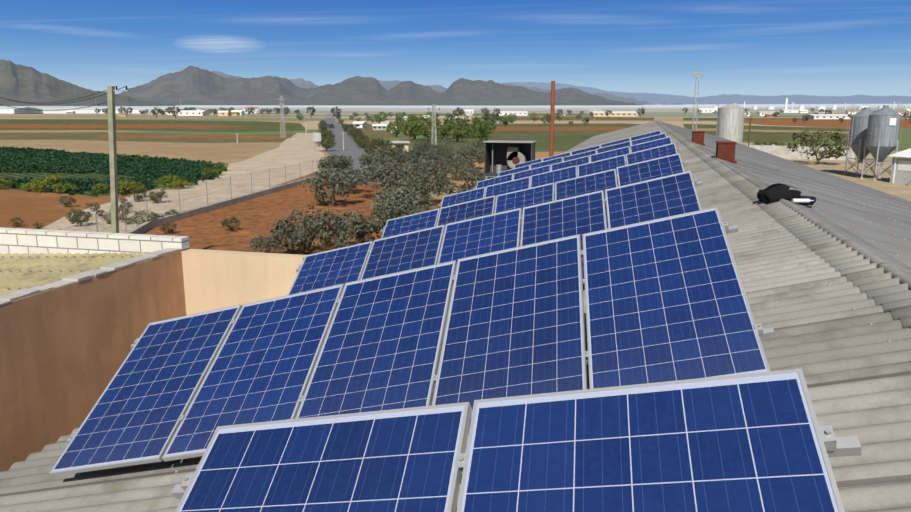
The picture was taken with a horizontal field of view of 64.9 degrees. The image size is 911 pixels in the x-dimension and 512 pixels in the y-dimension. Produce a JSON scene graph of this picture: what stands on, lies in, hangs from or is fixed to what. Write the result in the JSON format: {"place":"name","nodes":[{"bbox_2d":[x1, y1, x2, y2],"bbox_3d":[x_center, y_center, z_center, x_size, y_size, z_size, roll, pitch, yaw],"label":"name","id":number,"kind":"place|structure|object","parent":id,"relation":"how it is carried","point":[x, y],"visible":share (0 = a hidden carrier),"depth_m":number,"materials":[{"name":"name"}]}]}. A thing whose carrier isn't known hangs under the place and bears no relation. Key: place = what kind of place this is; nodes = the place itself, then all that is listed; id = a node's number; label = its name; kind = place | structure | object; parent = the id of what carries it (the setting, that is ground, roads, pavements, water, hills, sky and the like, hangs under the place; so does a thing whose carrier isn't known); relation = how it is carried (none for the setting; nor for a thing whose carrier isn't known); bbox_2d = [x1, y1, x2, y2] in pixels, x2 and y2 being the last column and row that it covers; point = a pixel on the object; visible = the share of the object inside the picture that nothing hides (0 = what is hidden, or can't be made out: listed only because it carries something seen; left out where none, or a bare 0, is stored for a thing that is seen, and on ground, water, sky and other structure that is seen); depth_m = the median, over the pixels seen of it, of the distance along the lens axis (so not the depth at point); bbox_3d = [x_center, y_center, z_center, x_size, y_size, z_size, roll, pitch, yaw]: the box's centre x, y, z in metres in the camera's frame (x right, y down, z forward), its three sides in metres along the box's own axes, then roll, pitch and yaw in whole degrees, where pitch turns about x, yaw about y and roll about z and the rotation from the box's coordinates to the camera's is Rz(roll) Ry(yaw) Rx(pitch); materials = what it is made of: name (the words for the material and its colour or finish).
{"place":"outdoors","nodes":[
{"label":"outdoors","id":0,"kind":"place"},
{"bbox_2d":[0,59,178,105],"bbox_3d":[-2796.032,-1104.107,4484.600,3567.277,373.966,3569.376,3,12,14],"label":"mountains","id":1,"kind":"structure","parent":0,"point":[22,83],"depth_m":4653.02,"materials":[{"name":"stone"}]},
{"bbox_2d":[0,124,251,127],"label":"brown field","id":2,"kind":"structure","parent":0,"point":[106,126],"depth_m":272.75,"materials":[{"name":"soil"}]},
{"bbox_2d":[0,132,294,142],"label":"green field","id":3,"kind":"structure","parent":0,"point":[56,136],"depth_m":158.82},
{"bbox_2d":[0,119,304,131],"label":"green field","id":4,"kind":"structure","parent":0,"point":[258,126],"depth_m":310.05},
{"bbox_2d":[41,133,324,232],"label":"dirt track","id":5,"kind":"structure","parent":0,"point":[292,151],"depth_m":61.77,"materials":[{"name":"soil"}]},
{"bbox_2d":[98,135,291,138],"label":"brown field","id":6,"kind":"structure","parent":0,"point":[175,136],"depth_m":170.61,"materials":[{"name":"red soil"}]},
{"bbox_2d":[323,114,405,183],"bbox_3d":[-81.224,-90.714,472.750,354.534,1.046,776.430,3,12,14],"label":"road asphalt","id":7,"kind":"structure","parent":0,"point":[352,149],"depth_m":120.68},
{"bbox_2d":[359,124,394,138],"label":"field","id":8,"kind":"structure","parent":0,"point":[369,131],"depth_m":200.80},
{"bbox_2d":[116,66,641,105],"bbox_3d":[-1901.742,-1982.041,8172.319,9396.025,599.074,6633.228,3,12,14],"label":"mountains","id":9,"kind":"structure","parent":0,"point":[190,85],"depth_m":9129.07,"materials":[{"name":"stone"}]},
{"bbox_2d":[401,136,471,153],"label":"green field","id":10,"kind":"structure","parent":0,"point":[454,142],"depth_m":143.84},
{"bbox_2d":[401,115,428,139],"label":"citrus tree","id":11,"kind":"object","parent":10,"relation":"on","point":[411,130],"visible":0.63,"depth_m":149.17,"materials":[{"name":"green plant"}]},
{"bbox_2d":[411,114,443,141],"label":"citrus tree","id":12,"kind":"object","parent":10,"relation":"on","point":[423,129],"visible":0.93,"depth_m":139.04,"materials":[{"name":"green plant"}]},
{"bbox_2d":[443,117,468,141],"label":"citrus tree","id":13,"kind":"object","parent":10,"relation":"on","point":[457,133],"visible":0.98,"depth_m":139.17,"materials":[{"name":"green plant"}]},
{"bbox_2d":[467,119,493,142],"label":"citrus tree","id":14,"kind":"object","parent":10,"relation":"on","point":[481,125],"visible":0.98,"depth_m":133.11,"materials":[{"name":"green plant"}]},
{"bbox_2d":[211,70,683,104],"bbox_3d":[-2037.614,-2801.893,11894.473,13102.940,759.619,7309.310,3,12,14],"label":"mountains","id":15,"kind":"structure","parent":0,"point":[303,83],"depth_m":14095.36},
{"bbox_2d":[0,104,910,189],"bbox_3d":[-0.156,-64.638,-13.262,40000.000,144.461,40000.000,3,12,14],"label":"ground","id":16,"kind":"structure","parent":0,"point":[673,114],"depth_m":803.34,"materials":[{"name":"soil"}]},
{"bbox_2d":[0,107,41,113],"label":"building","id":17,"kind":"structure","parent":16,"relation":"on","point":[8,110],"depth_m":840.08,"materials":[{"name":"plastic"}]},
{"bbox_2d":[0,190,133,228],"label":"dirt field","id":18,"kind":"structure","parent":16,"relation":"on","point":[29,208],"depth_m":47.63,"materials":[{"name":"soil"}]},
{"bbox_2d":[65,211,92,225],"bbox_3d":[-20.452,-2.043,39.090,1.284,0.930,1.299,0,12,-2],"label":"bush","id":19,"kind":"object","parent":18,"relation":"on","point":[78,214],"visible":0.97,"depth_m":38.87,"materials":[{"name":"green plant"}]},
{"bbox_2d":[0,152,203,195],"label":"field crop","id":20,"kind":"object","parent":16,"relation":"on","point":[34,175],"visible":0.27,"depth_m":68.30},
{"bbox_2d":[30,108,195,113],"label":"greenhouse","id":21,"kind":"object","parent":16,"relation":"on","point":[90,111],"visible":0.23,"depth_m":875.63,"materials":[{"name":"plastic"}]},
{"bbox_2d":[107,86,128,232],"bbox_3d":[-11.987,-2.466,25.662,1.106,7.070,0.300,-3,12,-14],"label":"utility pole","id":22,"kind":"object","parent":16,"relation":"on","point":[111,90],"visible":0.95,"depth_m":25.36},
{"bbox_2d":[0,86,125,110],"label":"utility wires","id":23,"kind":"object","parent":22,"relation":"attached to","point":[58,103],"visible":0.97,"depth_m":27.68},
{"bbox_2d":[0,247,305,471],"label":"adjacent building walls","id":24,"kind":"structure","parent":16,"relation":"on","point":[67,342],"depth_m":9.47,"materials":[{"name":"paint"}]},
{"bbox_2d":[0,252,145,295],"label":"flat roof","id":25,"kind":"structure","parent":24,"relation":"on","point":[18,271],"depth_m":10.71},
{"bbox_2d":[0,227,189,253],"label":"parapet wall","id":26,"kind":"structure","parent":24,"relation":"on","point":[22,241],"depth_m":11.76,"materials":[{"name":"brick"}]},
{"bbox_2d":[0,116,317,117],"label":"field","id":27,"kind":"structure","parent":16,"relation":"on","point":[148,116],"depth_m":637.68,"materials":[{"name":"soil"}]},
{"bbox_2d":[0,140,456,200],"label":"field","id":28,"kind":"structure","parent":16,"relation":"on","point":[229,153],"depth_m":117.86,"materials":[{"name":"soil"}]},
{"bbox_2d":[35,173,62,190],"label":"bush","id":29,"kind":"object","parent":28,"relation":"on","point":[57,178],"visible":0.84,"depth_m":55.56,"materials":[{"name":"green plant"}]},
{"bbox_2d":[357,147,393,167],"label":"olive tree","id":30,"kind":"object","parent":28,"relation":"on","point":[374,156],"visible":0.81,"depth_m":71.33,"materials":[{"name":"green plant"}]},
{"bbox_2d":[394,151,417,165],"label":"olive tree","id":31,"kind":"object","parent":28,"relation":"on","point":[403,159],"visible":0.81,"depth_m":74.58,"materials":[{"name":"green plant"}]},
{"bbox_2d":[404,156,448,184],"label":"olive tree","id":32,"kind":"object","parent":28,"relation":"on","point":[418,166],"visible":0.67,"depth_m":54.68,"materials":[{"name":"green plant"}]},
{"bbox_2d":[272,229,308,253],"bbox_3d":[-7.184,-0.573,30.825,1.591,1.378,1.550,-6,13,-26],"label":"bush","id":33,"kind":"object","parent":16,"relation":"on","point":[279,241],"visible":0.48,"depth_m":30.61,"materials":[{"name":"green plant"}]},
{"bbox_2d":[143,173,441,254],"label":"dirt ground","id":34,"kind":"structure","parent":16,"relation":"on","point":[254,216],"depth_m":42.70,"materials":[{"name":"soil"}]},
{"bbox_2d":[127,169,335,233],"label":"wall","id":35,"kind":"structure","parent":34,"relation":"on","point":[146,226],"depth_m":44.88,"materials":[{"name":"concrete"}]},
{"bbox_2d":[59,157,335,232],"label":"track fence","id":36,"kind":"object","parent":35,"relation":"on","point":[125,222],"visible":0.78,"depth_m":42.08,"materials":[{"name":"silver metal"}]},
{"bbox_2d":[248,233,277,252],"bbox_3d":[-8.191,-0.436,30.754,1.383,1.120,1.316,-2,12,-10],"label":"bush","id":37,"kind":"object","parent":34,"relation":"on","point":[256,241],"visible":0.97,"depth_m":30.49,"materials":[{"name":"green plant"}]},
{"bbox_2d":[268,203,342,254],"bbox_3d":[-6.363,-1.033,30.517,3.153,2.469,3.178,-6,13,-26],"label":"olive tree","id":38,"kind":"object","parent":34,"relation":"on","point":[311,231],"visible":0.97,"depth_m":30.33,"materials":[{"name":"green plant"}]},
{"bbox_2d":[302,167,359,206],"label":"olive tree","id":39,"kind":"object","parent":34,"relation":"on","point":[334,181],"visible":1,"depth_m":46.67,"materials":[{"name":"green plant"}]},
{"bbox_2d":[316,153,354,172],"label":"olive tree","id":40,"kind":"object","parent":34,"relation":"on","point":[342,162],"visible":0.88,"depth_m":65.80,"materials":[{"name":"green plant"}]},
{"bbox_2d":[322,230,351,248],"bbox_3d":[-5.189,-0.592,31.360,1.405,1.205,1.464,-1,12,-7],"label":"bush","id":41,"kind":"object","parent":34,"relation":"on","point":[342,242],"visible":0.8,"depth_m":31.12,"materials":[{"name":"green plant"}]},
{"bbox_2d":[332,208,394,243],"bbox_3d":[-4.159,-1.198,32.499,2.978,2.000,2.892,-11,16,-42],"label":"olive tree","id":42,"kind":"object","parent":34,"relation":"on","point":[362,232],"visible":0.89,"depth_m":31.84,"materials":[{"name":"green plant"}]},
{"bbox_2d":[354,155,413,190],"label":"olive tree","id":43,"kind":"object","parent":34,"relation":"on","point":[396,177],"visible":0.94,"depth_m":50.58,"materials":[{"name":"green plant"}]},
{"bbox_2d":[373,197,426,224],"bbox_3d":[-2.814,-1.938,36.123,2.892,2.000,2.747,-3,12,-15],"label":"olive tree","id":44,"kind":"object","parent":34,"relation":"on","point":[399,212],"visible":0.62,"depth_m":35.40,"materials":[{"name":"green plant"}]},
{"bbox_2d":[368,183,434,215],"bbox_3d":[-2.818,-2.609,38.127,3.516,2.526,3.347,-10,15,-39],"label":"olive tree","id":45,"kind":"object","parent":34,"relation":"on","point":[400,193],"visible":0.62,"depth_m":37.71,"materials":[{"name":"green plant"}]},
{"bbox_2d":[405,172,457,204],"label":"olive tree","id":46,"kind":"object","parent":34,"relation":"on","point":[441,181],"visible":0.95,"depth_m":47.10,"materials":[{"name":"green plant"}]},
{"bbox_2d":[420,147,456,171],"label":"olive tree","id":47,"kind":"object","parent":16,"relation":"on","point":[441,154],"visible":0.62,"depth_m":71.33,"materials":[{"name":"green plant"}]},
{"bbox_2d":[440,153,475,179],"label":"olive tree","id":48,"kind":"object","parent":16,"relation":"on","point":[448,162],"visible":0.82,"depth_m":63.94,"materials":[{"name":"green plant"}]},
{"bbox_2d":[449,165,483,186],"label":"olive tree","id":49,"kind":"object","parent":16,"relation":"on","point":[463,174],"visible":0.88,"depth_m":57.86,"materials":[{"name":"green plant"}]},
{"bbox_2d":[453,144,484,165],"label":"olive tree","id":50,"kind":"object","parent":16,"relation":"on","point":[475,152],"visible":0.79,"depth_m":75.72,"materials":[{"name":"green plant"}]},
{"bbox_2d":[483,140,536,179],"bbox_3d":[2.897,-3.803,38.276,2.620,4.629,1.420,3,12,14],"label":"shed","id":51,"kind":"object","parent":16,"relation":"on","point":[502,155],"visible":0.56,"depth_m":38.24,"materials":[{"name":"grey metal"}]},
{"bbox_2d":[549,81,554,156],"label":"pole","id":52,"kind":"object","parent":16,"relation":"on","point":[551,146],"visible":0.66,"depth_m":55.05,"materials":[{"name":"metal"}]},
{"bbox_2d":[590,111,637,116],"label":"farm building","id":53,"kind":"structure","parent":16,"relation":"on","point":[619,114],"depth_m":655.53,"materials":[{"name":"beige paint"}]},
{"bbox_2d":[713,98,910,109],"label":"buildings","id":54,"kind":"structure","parent":16,"relation":"on","point":[802,107],"depth_m":1566.02,"materials":[{"name":"white paint"}]},
{"bbox_2d":[786,129,848,163],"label":"tree","id":55,"kind":"object","parent":16,"relation":"on","point":[812,138],"visible":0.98,"depth_m":82.95,"materials":[{"name":"green plant"}]},
{"bbox_2d":[802,114,851,118],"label":"farm building","id":56,"kind":"structure","parent":16,"relation":"on","point":[825,116],"depth_m":485.64,"materials":[{"name":"white paint"}]},
{"bbox_2d":[887,148,910,184],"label":"white shed","id":57,"kind":"structure","parent":16,"relation":"on","point":[902,177],"depth_m":61.69,"materials":[{"name":"paint"}]},
{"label":"shed walls","id":58,"kind":"object","parent":16,"relation":"on","visible":0},
{"bbox_2d":[0,121,910,511],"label":"roof","id":59,"kind":"structure","parent":58,"relation":"on","point":[842,353],"depth_m":4.85,"materials":[{"name":"metal"}]},
{"bbox_2d":[67,221,774,442],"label":"mounting rails","id":60,"kind":"object","parent":59,"relation":"on","point":[765,333],"visible":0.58,"depth_m":5.00,"materials":[{"name":"metal"}]},
{"bbox_2d":[49,305,241,475],"bbox_3d":[-2.448,1.034,5.827,0.962,0.983,1.619,1,12,7],"label":"solar panel","id":61,"kind":"object","parent":60,"relation":"attached to","point":[143,403],"visible":1,"depth_m":5.69,"materials":[{"name":"glass"}]},
{"bbox_2d":[162,284,344,460],"bbox_3d":[-1.498,0.841,5.545,0.961,0.986,1.622,1,12,7],"label":"solar panel","id":62,"kind":"object","parent":60,"relation":"attached to","point":[261,368],"visible":0.75,"depth_m":5.49,"materials":[{"name":"glass"}]},
{"bbox_2d":[295,261,456,418],"bbox_3d":[-0.550,0.641,5.258,0.962,0.984,1.622,1,12,7],"label":"solar panel","id":63,"kind":"object","parent":60,"relation":"attached to","point":[381,348],"visible":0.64,"depth_m":5.21,"materials":[{"name":"glass"}]},
{"bbox_2d":[432,234,586,416],"bbox_3d":[0.397,0.441,4.971,0.962,0.991,1.620,1,12,7],"label":"solar panel","id":64,"kind":"object","parent":60,"relation":"attached to","point":[515,324],"visible":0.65,"depth_m":4.89,"materials":[{"name":"glass"}]},
{"bbox_2d":[582,207,769,388],"bbox_3d":[1.347,0.247,4.688,0.962,0.982,1.619,1,12,7],"label":"solar panel","id":65,"kind":"object","parent":60,"relation":"attached to","point":[666,299],"visible":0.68,"depth_m":4.57,"materials":[{"name":"glass"}]},
{"bbox_2d":[296,179,702,271],"bbox_3d":[0.274,0.097,8.411,5.186,2.034,1.059,3,12,14],"label":"mounting rail","id":66,"kind":"object","parent":59,"relation":"on","point":[699,183],"visible":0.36,"depth_m":8.34,"materials":[{"name":"metal"}]},
{"bbox_2d":[288,241,372,294],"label":"solar panel","id":67,"kind":"object","parent":66,"relation":"attached to","point":[334,267],"visible":0.56,"depth_m":9.18,"materials":[{"name":"glass"}]},
{"bbox_2d":[360,225,444,279],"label":"solar panel","id":68,"kind":"object","parent":66,"relation":"attached to","point":[405,252],"visible":0.55,"depth_m":8.89,"materials":[{"name":"glass"}]},
{"bbox_2d":[437,208,521,263],"bbox_3d":[0.256,0.010,8.312,0.963,0.978,1.620,1,12,7],"label":"solar panel","id":69,"kind":"object","parent":66,"relation":"attached to","point":[482,235],"visible":0.54,"depth_m":8.61,"materials":[{"name":"glass"}]},
{"bbox_2d":[520,190,606,283],"bbox_3d":[1.207,-0.183,8.030,0.962,0.978,1.622,1,12,7],"label":"solar panel","id":70,"kind":"object","parent":66,"relation":"attached to","point":[569,216],"visible":0.53,"depth_m":8.33,"materials":[{"name":"glass"}]},
{"bbox_2d":[605,171,701,228],"bbox_3d":[2.157,-0.378,7.747,0.961,0.986,1.622,1,12,7],"label":"solar panel","id":71,"kind":"object","parent":66,"relation":"attached to","point":[657,198],"visible":0.53,"depth_m":8.05,"materials":[{"name":"glass"}]},
{"bbox_2d":[172,425,860,498],"bbox_3d":[-0.042,1.103,1.836,2.226,1.267,1.109,3,12,14],"label":"mounting rail","id":72,"kind":"object","parent":59,"relation":"on","point":[842,446],"visible":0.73,"depth_m":1.89,"materials":[{"name":"metal"}]},
{"bbox_2d":[175,402,471,511],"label":"solar panel","id":73,"kind":"object","parent":72,"relation":"attached to","point":[398,460],"visible":1,"depth_m":2.35,"materials":[{"name":"glass"}]},
{"bbox_2d":[456,368,844,511],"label":"solar panel","id":74,"kind":"object","parent":72,"relation":"attached to","point":[749,442],"visible":1,"depth_m":2.01,"materials":[{"name":"glass"}]},
{"bbox_2d":[380,160,687,232],"bbox_3d":[1.088,-0.526,11.411,5.186,2.034,1.059,3,12,14],"label":"mounting rail","id":75,"kind":"object","parent":59,"relation":"on","point":[683,163],"visible":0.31,"depth_m":11.40,"materials":[{"name":"metal"}]},
{"bbox_2d":[381,208,439,238],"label":"solar panel","id":76,"kind":"object","parent":75,"relation":"attached to","point":[411,223],"visible":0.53,"depth_m":12.30,"materials":[{"name":"glass"}]},
{"bbox_2d":[437,195,495,225],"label":"solar panel","id":77,"kind":"object","parent":75,"relation":"attached to","point":[481,207],"visible":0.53,"depth_m":12.01,"materials":[{"name":"glass"}]},
{"bbox_2d":[494,183,554,245],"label":"solar panel","id":78,"kind":"object","parent":75,"relation":"attached to","point":[528,197],"visible":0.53,"depth_m":11.73,"materials":[{"name":"glass"}]},
{"bbox_2d":[555,169,617,228],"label":"solar panel","id":79,"kind":"object","parent":75,"relation":"attached to","point":[590,183],"visible":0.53,"depth_m":11.44,"materials":[{"name":"glass"}]},
{"bbox_2d":[616,153,684,185],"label":"solar panel","id":80,"kind":"object","parent":75,"relation":"attached to","point":[650,169],"visible":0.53,"depth_m":11.15,"materials":[{"name":"glass"}]},
{"bbox_2d":[438,147,681,205],"bbox_3d":[2.016,-1.217,14.694,5.186,2.034,1.059,3,12,14],"label":"mounting rail","id":81,"kind":"object","parent":59,"relation":"on","point":[577,170],"visible":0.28,"depth_m":14.68,"materials":[{"name":"metal"}]},
{"bbox_2d":[441,187,485,207],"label":"solar panel","id":82,"kind":"object","parent":81,"relation":"attached to","point":[463,197],"visible":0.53,"depth_m":15.63,"materials":[{"name":"glass"}]},
{"bbox_2d":[485,176,530,211],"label":"solar panel","id":83,"kind":"object","parent":81,"relation":"attached to","point":[508,187],"visible":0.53,"depth_m":15.33,"materials":[{"name":"glass"}]},
{"bbox_2d":[530,165,576,200],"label":"solar panel","id":84,"kind":"object","parent":81,"relation":"attached to","point":[554,176],"visible":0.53,"depth_m":15.04,"materials":[{"name":"glass"}]},
{"bbox_2d":[578,155,625,186],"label":"solar panel","id":85,"kind":"object","parent":81,"relation":"attached to","point":[600,166],"visible":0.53,"depth_m":14.77,"materials":[{"name":"glass"}]},
{"bbox_2d":[626,143,677,164],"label":"solar panel","id":86,"kind":"object","parent":81,"relation":"attached to","point":[652,153],"visible":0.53,"depth_m":14.50,"materials":[{"name":"glass"}]},
{"bbox_2d":[654,120,910,328],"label":"roof ridge cap","id":87,"kind":"object","parent":59,"relation":"on","point":[880,277],"visible":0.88,"depth_m":6.67,"materials":[{"name":"metal"}]},
{"bbox_2d":[757,188,800,203],"bbox_3d":[4.476,-0.830,9.889,0.556,0.216,0.325,-3,12,-14],"label":"tool bag","id":88,"kind":"object","parent":87,"relation":"on","point":[770,196],"visible":0.87,"depth_m":9.76,"materials":[{"name":"black"}]},
{"bbox_3d":[2.875,-1.875,17.865,5.186,2.034,1.059,3,12,14],"label":"solar panel structure","id":89,"kind":"object","parent":59,"relation":"on","visible":0},
{"bbox_2d":[476,173,512,197],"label":"solar panel","id":90,"kind":"object","parent":89,"relation":"attached to","point":[495,180],"visible":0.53,"depth_m":18.83,"materials":[{"name":"glass"}]},
{"bbox_2d":[513,165,550,182],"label":"solar panel","id":91,"kind":"object","parent":89,"relation":"attached to","point":[530,172],"visible":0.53,"depth_m":18.55,"materials":[{"name":"glass"}]},
{"bbox_2d":[551,156,589,176],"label":"solar panel","id":92,"kind":"object","parent":89,"relation":"attached to","point":[573,162],"visible":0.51,"depth_m":18.27,"materials":[{"name":"glass"}]},
{"bbox_2d":[590,146,629,163],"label":"solar panel","id":93,"kind":"object","parent":89,"relation":"attached to","point":[609,154],"visible":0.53,"depth_m":17.98,"materials":[{"name":"glass"}]},
{"bbox_2d":[630,137,671,152],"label":"solar panel","id":94,"kind":"object","parent":89,"relation":"attached to","point":[650,144],"visible":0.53,"depth_m":17.70,"materials":[{"name":"glass"}]},
{"bbox_2d":[662,122,910,267],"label":"roof","id":95,"kind":"structure","parent":58,"relation":"on","point":[847,212],"depth_m":15.02,"materials":[{"name":"metal"}]},
{"bbox_2d":[715,141,736,163],"bbox_3d":[6.866,-2.636,18.221,0.520,0.540,0.520,3,12,14],"label":"ridge vent","id":96,"kind":"object","parent":95,"relation":"on","point":[725,150],"visible":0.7,"depth_m":18.02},
{"bbox_2d":[0,0,910,96],"label":"sky","id":97,"kind":"structure","parent":0,"point":[741,47],"materials":[{"name":"blue"}]},
{"bbox_2d":[451,123,639,150],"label":"green field","id":98,"kind":"structure","parent":0,"point":[566,140],"depth_m":177.36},
{"bbox_2d":[481,127,625,130],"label":"brown field","id":99,"kind":"structure","parent":0,"point":[555,128],"depth_m":243.59,"materials":[{"name":"soil"}]},
{"bbox_2d":[471,117,653,120],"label":"green field","id":100,"kind":"structure","parent":0,"point":[601,118],"depth_m":523.79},
{"bbox_2d":[501,82,910,103],"bbox_3d":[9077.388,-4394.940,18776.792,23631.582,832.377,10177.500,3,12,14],"label":"mountains","id":101,"kind":"structure","parent":0,"point":[652,98],"depth_m":21999.57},
{"bbox_2d":[683,124,848,142],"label":"green field","id":102,"kind":"structure","parent":0,"point":[770,136],"depth_m":200.67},
{"bbox_2d":[697,128,848,132],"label":"brown field","id":103,"kind":"structure","parent":0,"point":[700,129],"depth_m":219.98,"materials":[{"name":"beige soil"}]},
{"bbox_2d":[683,118,909,120],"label":"green field","id":104,"kind":"structure","parent":0,"point":[700,119],"depth_m":469.81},
{"bbox_2d":[742,142,910,200],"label":"yard sand","id":105,"kind":"structure","parent":0,"point":[837,169],"depth_m":72.70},
{"bbox_2d":[713,102,744,143],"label":"silo","id":106,"kind":"object","parent":105,"relation":"on","point":[730,122],"visible":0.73,"depth_m":90.26,"materials":[{"name":"metal"}]},
{"bbox_2d":[746,144,854,160],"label":"yard wall","id":107,"kind":"structure","parent":105,"relation":"on","point":[780,151],"depth_m":92.29,"materials":[{"name":"paint"}]},
{"bbox_2d":[843,103,875,176],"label":"silo","id":108,"kind":"object","parent":105,"relation":"on","point":[857,131],"visible":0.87,"depth_m":67.73,"materials":[{"name":"grey metal"}]},
{"bbox_2d":[859,101,904,180],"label":"silo","id":109,"kind":"object","parent":105,"relation":"on","point":[882,136],"visible":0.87,"depth_m":63.86,"materials":[{"name":"grey metal"}]},
{"bbox_2d":[744,116,910,128],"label":"orange field","id":110,"kind":"structure","parent":0,"point":[905,124],"depth_m":358.75,"materials":[{"name":"red soil"}]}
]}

